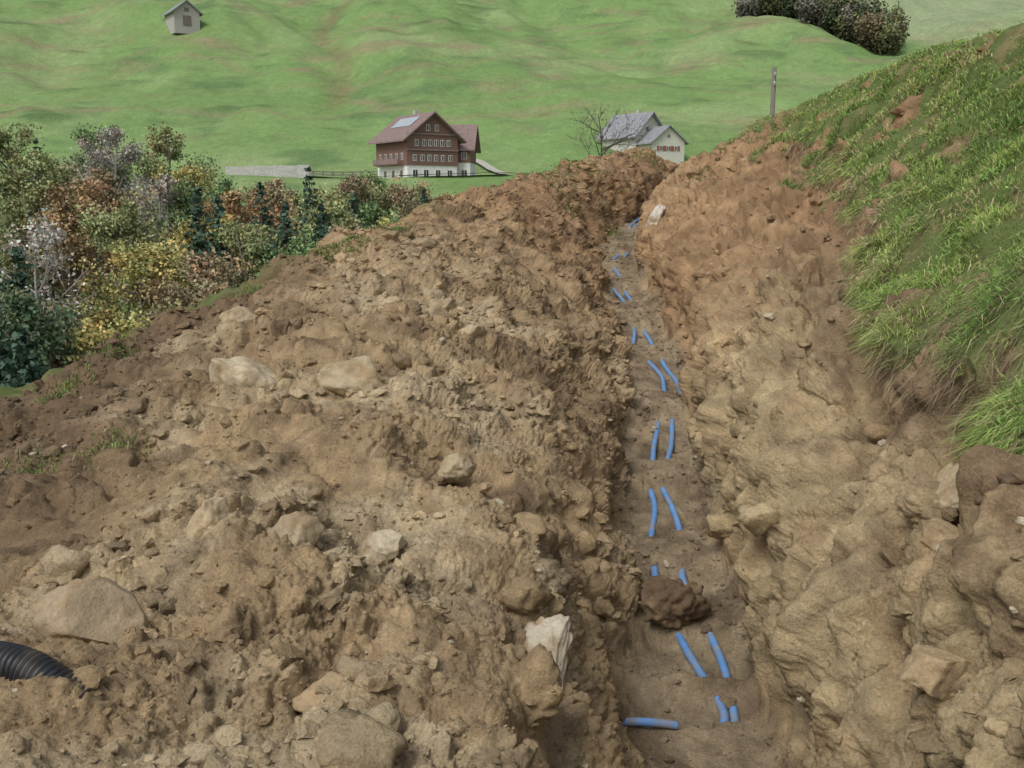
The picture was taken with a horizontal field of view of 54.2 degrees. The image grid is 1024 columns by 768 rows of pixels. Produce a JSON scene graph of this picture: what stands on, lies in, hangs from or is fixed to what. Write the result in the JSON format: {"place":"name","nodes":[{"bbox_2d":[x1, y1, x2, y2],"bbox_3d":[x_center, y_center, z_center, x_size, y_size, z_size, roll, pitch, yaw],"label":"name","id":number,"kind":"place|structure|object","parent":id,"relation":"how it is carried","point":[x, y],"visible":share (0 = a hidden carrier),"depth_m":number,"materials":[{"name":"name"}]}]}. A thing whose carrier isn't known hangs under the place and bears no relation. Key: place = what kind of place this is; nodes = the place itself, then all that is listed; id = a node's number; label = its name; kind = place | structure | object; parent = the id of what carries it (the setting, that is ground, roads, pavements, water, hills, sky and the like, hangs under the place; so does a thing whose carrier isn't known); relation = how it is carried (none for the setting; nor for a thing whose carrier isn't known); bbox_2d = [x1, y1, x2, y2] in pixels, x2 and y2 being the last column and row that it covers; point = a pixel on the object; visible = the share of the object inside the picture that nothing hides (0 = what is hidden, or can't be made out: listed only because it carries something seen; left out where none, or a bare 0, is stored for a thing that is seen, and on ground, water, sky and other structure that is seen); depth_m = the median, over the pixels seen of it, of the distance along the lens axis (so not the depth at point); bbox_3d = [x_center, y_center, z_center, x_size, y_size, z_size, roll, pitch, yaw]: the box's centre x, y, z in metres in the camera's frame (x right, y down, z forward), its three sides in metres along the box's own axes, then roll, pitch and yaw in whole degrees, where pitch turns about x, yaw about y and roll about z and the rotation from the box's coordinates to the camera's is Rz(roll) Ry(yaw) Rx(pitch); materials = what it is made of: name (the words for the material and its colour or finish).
{"place":"outdoors","nodes":[
{"label":"outdoors","id":0,"kind":"place"},
{"bbox_2d":[310,172,505,176],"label":"gravel road","id":1,"kind":"structure","parent":0,"point":[433,174],"depth_m":146.89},
{"bbox_2d":[476,158,541,173],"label":"farm track","id":2,"kind":"structure","parent":0,"point":[486,165],"depth_m":178.87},
{"bbox_2d":[0,23,1023,767],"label":"trench ground","id":3,"kind":"structure","parent":0,"point":[830,457],"depth_m":5.67,"materials":[{"name":"soil"}]},
{"bbox_2d":[0,641,91,698],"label":"corrugated drain pipe","id":4,"kind":"object","parent":3,"relation":"on","point":[18,661],"visible":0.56,"depth_m":3.17,"materials":[{"name":"black plastic"}]},
{"bbox_2d":[31,576,151,644],"bbox_3d":[-1.547,0.858,3.689,0.407,0.299,0.274,-5,11,-25],"label":"boulder","id":5,"kind":"object","parent":3,"relation":"on","point":[100,609],"visible":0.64,"depth_m":3.62,"materials":[{"name":"stone"}]},
{"bbox_2d":[186,496,232,537],"bbox_3d":[-1.320,0.633,4.365,0.165,0.277,0.171,6,12,29],"label":"boulder","id":6,"kind":"object","parent":3,"relation":"on","point":[214,510],"visible":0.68,"depth_m":4.31,"materials":[{"name":"stone"}]},
{"bbox_2d":[218,306,256,321],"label":"boulder","id":7,"kind":"object","parent":3,"relation":"on","point":[239,313],"visible":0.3,"depth_m":8.77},
{"bbox_2d":[209,356,277,389],"bbox_3d":[-1.910,0.046,7.247,0.550,0.484,0.377,7,12,33],"label":"boulder","id":8,"kind":"object","parent":3,"relation":"on","point":[242,372],"visible":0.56,"depth_m":7.09,"materials":[{"name":"stone"}]},
{"bbox_2d":[266,511,324,546],"bbox_3d":[-0.979,0.695,4.471,0.249,0.274,0.270,8,13,38],"label":"boulder","id":9,"kind":"object","parent":3,"relation":"on","point":[299,528],"visible":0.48,"depth_m":4.40,"materials":[{"name":"stone"}]},
{"bbox_2d":[290,671,349,712],"bbox_3d":[-0.609,1.059,3.366,0.210,0.142,0.213,4,11,19],"label":"boulder","id":10,"kind":"object","parent":3,"relation":"on","point":[331,680],"visible":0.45,"depth_m":3.33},
{"bbox_2d":[316,356,383,397],"bbox_3d":[-1.156,-0.019,7.156,0.422,0.362,0.378,-6,12,-31],"label":"boulder","id":11,"kind":"object","parent":3,"relation":"on","point":[341,378],"visible":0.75,"depth_m":7.07,"materials":[{"name":"stone"}]},
{"bbox_2d":[356,529,406,561],"bbox_3d":[-0.630,0.770,4.707,0.259,0.188,0.232,0,10,0],"label":"boulder","id":12,"kind":"object","parent":3,"relation":"on","point":[390,543],"visible":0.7,"depth_m":4.64,"materials":[{"name":"stone"}]},
{"bbox_2d":[1,113,793,473],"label":"grass tufts","id":13,"kind":"object","parent":3,"relation":"on","point":[107,347],"visible":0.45,"depth_m":9.28,"materials":[{"name":"plant"}]},
{"bbox_2d":[437,453,474,482],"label":"boulder","id":14,"kind":"object","parent":3,"relation":"on","point":[457,468],"visible":0.91,"depth_m":5.69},
{"bbox_2d":[458,324,486,337],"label":"boulder","id":15,"kind":"object","parent":3,"relation":"on","point":[472,330],"visible":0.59,"depth_m":8.27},
{"bbox_2d":[0,45,1023,767],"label":"soil clods","id":16,"kind":"object","parent":3,"relation":"on","point":[86,673],"visible":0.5,"depth_m":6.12,"materials":[{"name":"soil"}]},
{"bbox_2d":[12,175,1023,767],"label":"stones","id":17,"kind":"object","parent":3,"relation":"on","point":[880,443],"visible":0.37,"depth_m":5.15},
{"bbox_2d":[523,614,572,689],"bbox_3d":[0.092,1.255,4.302,0.262,0.424,0.416,4,11,20],"label":"rock slab","id":18,"kind":"object","parent":3,"relation":"on","point":[554,634],"visible":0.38,"depth_m":4.34,"materials":[{"name":"stone"}]},
{"bbox_2d":[622,717,678,729],"bbox_3d":[0.712,1.777,5.232,0.330,0.091,0.044,-2,11,-9],"label":"blue water pipe","id":19,"kind":"object","parent":3,"relation":"on","point":[648,722],"visible":0.88,"depth_m":5.22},
{"bbox_2d":[645,204,665,225],"bbox_3d":[2.349,-2.654,16.398,0.351,0.588,0.583,2,11,13],"label":"rock slab","id":20,"kind":"object","parent":3,"relation":"on","point":[656,214],"visible":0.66,"depth_m":16.15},
{"bbox_2d":[612,218,728,722],"bbox_3d":[1.682,-1.095,13.970,1.204,2.782,18.414,1,10,7],"label":"blue water pipe","id":21,"kind":"object","parent":3,"relation":"on","point":[699,671],"visible":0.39,"depth_m":7.65,"materials":[{"name":"plastic"}]},
{"bbox_2d":[641,575,710,628],"bbox_3d":[1.020,1.425,6.312,0.499,0.418,0.316,-5,12,-27],"label":"soil lump","id":22,"kind":"object","parent":3,"relation":"on","point":[667,602],"visible":0.94,"depth_m":6.21,"materials":[{"name":"soil"}]},
{"bbox_2d":[613,223,739,721],"bbox_3d":[1.847,-1.071,13.970,1.041,2.782,18.411,1,10,7],"label":"blue water pipe","id":23,"kind":"object","parent":3,"relation":"on","point":[723,666],"visible":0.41,"depth_m":7.84,"materials":[{"name":"plastic"}]},
{"bbox_2d":[720,20,1023,466],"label":"bank grass","id":24,"kind":"structure","parent":3,"relation":"on","point":[872,277],"depth_m":7.59,"materials":[{"name":"plant"}]},
{"bbox_2d":[727,125,1023,509],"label":"turf roots","id":25,"kind":"object","parent":3,"relation":"on","point":[878,361],"visible":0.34,"depth_m":5.74,"materials":[{"name":"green plant"}]},
{"bbox_2d":[897,643,971,700],"bbox_3d":[1.539,1.063,3.631,0.237,0.199,0.218,10,14,44],"label":"boulder","id":26,"kind":"object","parent":3,"relation":"on","point":[932,671],"visible":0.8,"depth_m":3.58,"materials":[{"name":"stone"}]},
{"bbox_2d":[919,518,958,550],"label":"boulder","id":27,"kind":"object","parent":3,"relation":"on","point":[935,532],"visible":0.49,"depth_m":4.05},
{"bbox_2d":[934,485,959,512],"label":"boulder","id":28,"kind":"object","parent":3,"relation":"on","point":[951,499],"visible":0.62,"depth_m":4.42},
{"bbox_2d":[937,463,958,487],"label":"boulder","id":29,"kind":"object","parent":3,"relation":"on","point":[947,474],"visible":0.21,"depth_m":4.71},
{"bbox_2d":[0,0,1023,347],"bbox_3d":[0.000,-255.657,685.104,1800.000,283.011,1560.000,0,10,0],"label":"ground","id":30,"kind":"structure","parent":0,"point":[320,86],"depth_m":234.01,"materials":[{"name":"plant"}]},
{"bbox_2d":[0,317,17,385],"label":"spruce tree","id":31,"kind":"object","parent":30,"relation":"on","point":[4,355],"visible":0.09,"depth_m":46.61,"materials":[{"name":"green plant"}]},
{"bbox_2d":[1,244,43,359],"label":"spruce tree","id":32,"kind":"object","parent":30,"relation":"on","point":[19,275],"visible":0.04,"depth_m":55.67,"materials":[{"name":"green plant"}]},
{"bbox_2d":[0,326,53,387],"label":"spruce tree","id":33,"kind":"object","parent":30,"relation":"on","point":[22,356],"visible":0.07,"depth_m":43.80,"materials":[{"name":"green plant"}]},
{"bbox_2d":[0,118,64,254],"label":"birch tree","id":34,"kind":"object","parent":30,"relation":"on","point":[10,150],"visible":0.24,"depth_m":103.99,"materials":[{"name":"green plant"}]},
{"bbox_2d":[0,157,88,326],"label":"ash tree","id":35,"kind":"object","parent":30,"relation":"on","point":[16,213],"visible":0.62,"depth_m":69.28,"materials":[{"name":"green plant"}]},
{"bbox_2d":[2,306,87,368],"bbox_3d":[-26.524,-0.409,55.102,7.082,8.668,8.043,5,11,24],"label":"hazel bush","id":36,"kind":"object","parent":30,"relation":"on","point":[56,361],"visible":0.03,"depth_m":54.71,"materials":[{"name":"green plant"}]},
{"bbox_2d":[0,273,93,380],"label":"ash tree","id":37,"kind":"object","parent":30,"relation":"on","point":[20,308],"visible":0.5,"depth_m":49.91,"materials":[{"name":"green plant"}]},
{"bbox_2d":[0,204,100,343],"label":"bare tree","id":38,"kind":"object","parent":30,"relation":"on","point":[49,237],"visible":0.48,"depth_m":58.94,"materials":[{"name":"grey plant"}]},
{"bbox_2d":[0,147,100,310],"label":"maple tree","id":39,"kind":"object","parent":30,"relation":"on","point":[33,156],"visible":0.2,"depth_m":83.18,"materials":[{"name":"green plant"}]},
{"bbox_2d":[24,137,79,323],"bbox_3d":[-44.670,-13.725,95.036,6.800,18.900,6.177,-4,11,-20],"label":"bush","id":40,"kind":"object","parent":30,"relation":"on","point":[35,141],"visible":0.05,"depth_m":94.69,"materials":[{"name":"green plant"}]},
{"bbox_2d":[1,179,146,336],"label":"maple tree","id":41,"kind":"object","parent":30,"relation":"on","point":[57,198],"visible":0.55,"depth_m":70.53,"materials":[{"name":"brown plant"}]},
{"bbox_2d":[28,167,145,316],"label":"beech tree","id":42,"kind":"object","parent":30,"relation":"on","point":[108,183],"visible":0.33,"depth_m":82.77,"materials":[{"name":"brown plant"}]},
{"bbox_2d":[31,122,148,272],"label":"ash tree","id":43,"kind":"object","parent":30,"relation":"on","point":[90,135],"visible":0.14,"depth_m":106.89,"materials":[{"name":"green plant"}]},
{"bbox_2d":[55,125,154,284],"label":"bare tree","id":44,"kind":"object","parent":30,"relation":"on","point":[112,136],"visible":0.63,"depth_m":102.88,"materials":[{"name":"grey plant"}]},
{"bbox_2d":[60,311,150,367],"bbox_3d":[-20.673,0.295,52.571,6.965,8.001,7.371,0,10,0],"label":"hazel bush","id":45,"kind":"object","parent":30,"relation":"on","point":[87,340],"visible":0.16,"depth_m":51.31,"materials":[{"name":"yellow plant"}]},
{"bbox_2d":[44,196,190,338],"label":"ash tree","id":46,"kind":"object","parent":30,"relation":"on","point":[107,229],"visible":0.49,"depth_m":65.74,"materials":[{"name":"green plant"}]},
{"bbox_2d":[52,235,201,335],"bbox_3d":[-22.721,-3.486,61.879,10.006,11.360,7.521,-7,12,-32],"label":"maple tree","id":47,"kind":"object","parent":30,"relation":"on","point":[155,256],"visible":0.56,"depth_m":60.80,"materials":[{"name":"yellow plant"}]},
{"bbox_2d":[109,173,182,300],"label":"bare tree","id":48,"kind":"object","parent":30,"relation":"on","point":[159,187],"visible":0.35,"depth_m":85.51,"materials":[{"name":"grey plant"}]},
{"bbox_2d":[116,297,195,333],"bbox_3d":[-17.348,-0.488,54.501,8.047,8.462,5.690,-4,11,-21],"label":"hazel bush","id":49,"kind":"object","parent":30,"relation":"on","point":[178,303],"depth_m":54.38,"materials":[{"name":"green plant"}]},
{"bbox_2d":[125,121,226,234],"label":"beech tree","id":50,"kind":"object","parent":30,"relation":"on","point":[162,147],"visible":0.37,"depth_m":108.89,"materials":[{"name":"green plant"}]},
{"bbox_2d":[119,161,241,268],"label":"maple tree","id":51,"kind":"object","parent":30,"relation":"on","point":[198,177],"visible":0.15,"depth_m":94.37,"materials":[{"name":"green plant"}]},
{"bbox_2d":[161,0,202,33],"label":"hay barn","id":52,"kind":"structure","parent":30,"relation":"on","point":[183,17],"depth_m":263.71,"materials":[{"name":"grey wood"}]},
{"bbox_2d":[183,15,191,25],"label":"barn door","id":53,"kind":"structure","parent":52,"relation":"in","point":[186,19],"depth_m":263.66,"materials":[{"name":"grey wood"}]},
{"bbox_2d":[122,246,260,323],"bbox_3d":[-18.668,-2.897,60.038,8.264,10.735,7.505,4,11,22],"label":"beech tree","id":54,"kind":"object","parent":30,"relation":"on","point":[207,276],"visible":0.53,"depth_m":58.35,"materials":[{"name":"brown plant"}]},
{"bbox_2d":[148,210,247,284],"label":"beech tree","id":55,"kind":"object","parent":30,"relation":"on","point":[179,232],"visible":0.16,"depth_m":78.33,"materials":[{"name":"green plant"}]},
{"bbox_2d":[179,186,217,297],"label":"spruce tree","id":56,"kind":"object","parent":30,"relation":"on","point":[199,239],"visible":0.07,"depth_m":74.83,"materials":[{"name":"green plant"}]},
{"bbox_2d":[133,174,271,261],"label":"ash tree","id":57,"kind":"object","parent":30,"relation":"on","point":[184,189],"visible":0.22,"depth_m":87.27,"materials":[{"name":"green plant"}]},
{"bbox_2d":[193,196,244,287],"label":"spruce tree","id":58,"kind":"object","parent":30,"relation":"on","point":[218,209],"visible":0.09,"depth_m":69.92,"materials":[{"name":"green plant"}]},
{"bbox_2d":[225,166,237,174],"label":"wall block","id":59,"kind":"structure","parent":30,"relation":"on","point":[231,170],"depth_m":153.60,"materials":[{"name":"concrete"}]},
{"bbox_2d":[237,167,248,174],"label":"wall block","id":60,"kind":"structure","parent":30,"relation":"on","point":[242,170],"depth_m":153.31,"materials":[{"name":"concrete"}]},
{"bbox_2d":[210,214,288,288],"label":"beech tree","id":61,"kind":"object","parent":30,"relation":"on","point":[248,239],"visible":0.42,"depth_m":67.09,"materials":[{"name":"green plant"}]},
{"bbox_2d":[193,182,308,281],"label":"maple tree","id":62,"kind":"object","parent":30,"relation":"on","point":[231,199],"visible":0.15,"depth_m":83.40,"materials":[{"name":"brown plant"}]},
{"bbox_2d":[249,166,260,175],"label":"wall block","id":63,"kind":"structure","parent":30,"relation":"on","point":[254,170],"depth_m":153.02,"materials":[{"name":"concrete"}]},
{"bbox_2d":[240,181,284,282],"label":"spruce tree","id":64,"kind":"object","parent":30,"relation":"on","point":[261,194],"visible":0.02,"depth_m":71.90,"materials":[{"name":"green plant"}]},
{"bbox_2d":[230,181,295,219],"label":"hazel bush","id":65,"kind":"object","parent":30,"relation":"on","point":[242,189],"visible":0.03,"depth_m":120.05,"materials":[{"name":"brown plant"}]},
{"bbox_2d":[261,166,272,175],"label":"wall block","id":66,"kind":"structure","parent":30,"relation":"on","point":[266,170],"depth_m":152.74,"materials":[{"name":"concrete"}]},
{"bbox_2d":[241,177,306,226],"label":"beech tree","id":67,"kind":"object","parent":30,"relation":"on","point":[278,188],"visible":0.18,"depth_m":98.60,"materials":[{"name":"brown plant"}]},
{"bbox_2d":[273,165,285,176],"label":"wall block","id":68,"kind":"structure","parent":30,"relation":"on","point":[278,170],"depth_m":152.43,"materials":[{"name":"concrete"}]},
{"bbox_2d":[269,203,298,257],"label":"spruce tree","id":69,"kind":"object","parent":30,"relation":"on","point":[284,220],"visible":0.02,"depth_m":67.94,"materials":[{"name":"green plant"}]},
{"bbox_2d":[249,227,328,277],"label":"maple tree","id":70,"kind":"object","parent":30,"relation":"on","point":[304,244],"visible":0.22,"depth_m":65.22,"materials":[{"name":"green plant"}]},
{"bbox_2d":[285,166,297,177],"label":"wall block","id":71,"kind":"structure","parent":30,"relation":"on","point":[290,171],"depth_m":152.16,"materials":[{"name":"concrete"}]},
{"bbox_2d":[297,165,309,177],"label":"wall block","id":72,"kind":"structure","parent":30,"relation":"on","point":[301,172],"depth_m":151.87,"materials":[{"name":"concrete"}]},
{"bbox_2d":[293,166,317,234],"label":"spruce tree","id":73,"kind":"object","parent":30,"relation":"on","point":[309,201],"visible":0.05,"depth_m":81.43,"materials":[{"name":"green plant"}]},
{"bbox_2d":[266,183,350,263],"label":"maple tree","id":74,"kind":"object","parent":30,"relation":"on","point":[318,200],"visible":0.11,"depth_m":90.12,"materials":[{"name":"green plant"}]},
{"bbox_2d":[311,203,330,243],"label":"spruce tree","id":75,"kind":"object","parent":30,"relation":"on","point":[321,218],"visible":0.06,"depth_m":65.94,"materials":[{"name":"green plant"}]},
{"bbox_2d":[283,201,362,246],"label":"maple tree","id":76,"kind":"object","parent":30,"relation":"on","point":[334,211],"visible":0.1,"depth_m":79.73,"materials":[{"name":"green plant"}]},
{"bbox_2d":[315,185,360,222],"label":"ash tree","id":77,"kind":"object","parent":30,"relation":"on","point":[347,198],"visible":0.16,"depth_m":101.86,"materials":[{"name":"green plant"}]},
{"bbox_2d":[310,171,377,175],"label":"wooden fence","id":78,"kind":"object","parent":30,"relation":"on","point":[342,172],"visible":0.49,"depth_m":174.02,"materials":[{"name":"brown wood"}]},
{"bbox_2d":[327,221,374,232],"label":"hazel bush","id":79,"kind":"object","parent":30,"relation":"on","point":[333,225],"depth_m":71.43,"materials":[{"name":"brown plant"}]},
{"bbox_2d":[329,172,377,223],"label":"bare tree","id":80,"kind":"object","parent":30,"relation":"on","point":[354,185],"visible":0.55,"depth_m":119.61,"materials":[{"name":"brown plant"}]},
{"bbox_2d":[344,192,366,228],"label":"spruce tree","id":81,"kind":"object","parent":30,"relation":"on","point":[352,201],"visible":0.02,"depth_m":84.63,"materials":[{"name":"green plant"}]},
{"bbox_2d":[336,168,392,192],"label":"hazel bush","id":82,"kind":"object","parent":30,"relation":"on","point":[368,174],"visible":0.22,"depth_m":134.91,"materials":[{"name":"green plant"}]},
{"bbox_2d":[357,213,393,227],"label":"maple tree","id":83,"kind":"object","parent":30,"relation":"on","point":[384,221],"visible":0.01,"depth_m":74.89,"materials":[{"name":"yellow plant"}]},
{"bbox_2d":[351,180,400,227],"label":"hazel bush","id":84,"kind":"object","parent":30,"relation":"on","point":[384,196],"visible":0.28,"depth_m":122.03,"materials":[{"name":"green plant"}]},
{"bbox_2d":[358,200,397,227],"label":"ash tree","id":85,"kind":"object","parent":30,"relation":"on","point":[371,214],"visible":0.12,"depth_m":93.56,"materials":[{"name":"green plant"}]},
{"bbox_2d":[369,173,433,222],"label":"hazel bush","id":86,"kind":"object","parent":30,"relation":"on","point":[403,195],"visible":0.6,"depth_m":120.98,"materials":[{"name":"brown plant"}]},
{"bbox_2d":[378,165,456,177],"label":"walls","id":87,"kind":"structure","parent":30,"relation":"on","point":[407,169],"depth_m":152.70,"materials":[{"name":"white paint"}]},
{"bbox_2d":[376,115,457,166],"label":"walls","id":88,"kind":"structure","parent":87,"relation":"on","point":[393,148],"depth_m":151.66,"materials":[{"name":"brown"}]},
{"bbox_2d":[373,164,403,165],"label":"balcony floor","id":89,"kind":"structure","parent":88,"relation":"attached to","point":[388,165],"depth_m":153.51,"materials":[{"name":"wood"}]},
{"bbox_2d":[373,158,396,164],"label":"balcony rail","id":90,"kind":"object","parent":89,"relation":"on","point":[384,161],"visible":1,"depth_m":153.30,"materials":[{"name":"brown wood"}]},
{"bbox_2d":[367,111,434,144],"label":"roof","id":91,"kind":"structure","parent":88,"relation":"on","point":[387,134],"depth_m":152.69,"materials":[{"name":"brown tile"}]},
{"bbox_2d":[406,116,419,125],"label":"solar panel","id":92,"kind":"object","parent":91,"relation":"on","point":[412,121],"visible":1,"depth_m":152.11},
{"bbox_2d":[407,132,455,135],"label":"string course","id":93,"kind":"object","parent":88,"relation":"attached to","point":[433,134],"visible":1,"depth_m":150.99,"materials":[{"name":"brown wood"}]},
{"bbox_2d":[407,148,457,151],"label":"string course","id":94,"kind":"object","parent":88,"relation":"attached to","point":[432,150],"visible":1,"depth_m":151.40,"materials":[{"name":"brown wood"}]},
{"bbox_2d":[433,111,466,143],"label":"roof","id":95,"kind":"structure","parent":88,"relation":"on","point":[461,140],"depth_m":152.17,"materials":[{"name":"brown tile"}]},
{"bbox_2d":[419,188,428,204],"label":"spruce tree","id":96,"kind":"object","parent":30,"relation":"on","point":[423,198],"visible":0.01,"depth_m":115.80,"materials":[{"name":"green plant"}]},
{"bbox_2d":[419,192,454,202],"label":"hazel bush","id":97,"kind":"object","parent":30,"relation":"on","point":[447,197],"visible":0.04,"depth_m":123.71,"materials":[{"name":"brown plant"}]},
{"bbox_2d":[450,124,480,175],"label":"annex","id":98,"kind":"object","parent":30,"relation":"on","point":[471,147],"visible":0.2,"depth_m":156.40,"materials":[{"name":"brown paint"}]},
{"bbox_2d":[550,95,662,165],"bbox_3d":[3.057,-7.504,33.226,3.946,4.168,3.370,0,10,0],"label":"bare fruit tree","id":99,"kind":"object","parent":30,"relation":"on","point":[601,135],"visible":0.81,"depth_m":33.23,"materials":[{"name":"brown bark"}]},
{"bbox_2d":[596,110,661,150],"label":"farmhouse","id":100,"kind":"object","parent":30,"relation":"on","point":[637,120],"visible":0.25,"depth_m":183.87,"materials":[{"name":"beige paint"}]},
{"bbox_2d":[636,125,688,164],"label":"farmhouse wing","id":101,"kind":"structure","parent":30,"relation":"on","point":[667,142],"depth_m":178.06,"materials":[{"name":"paint"}]},
{"bbox_2d":[770,67,776,116],"bbox_3d":[11.619,-9.668,44.921,0.251,8.800,0.400,-3,11,-15],"label":"utility pole","id":102,"kind":"object","parent":30,"relation":"on","point":[773,95],"visible":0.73,"depth_m":44.32,"materials":[{"name":"grey wood"}]},
{"bbox_2d":[731,0,910,55],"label":"distant woods","id":103,"kind":"object","parent":30,"relation":"on","point":[871,27],"visible":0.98,"depth_m":249.90,"materials":[{"name":"green plant"}]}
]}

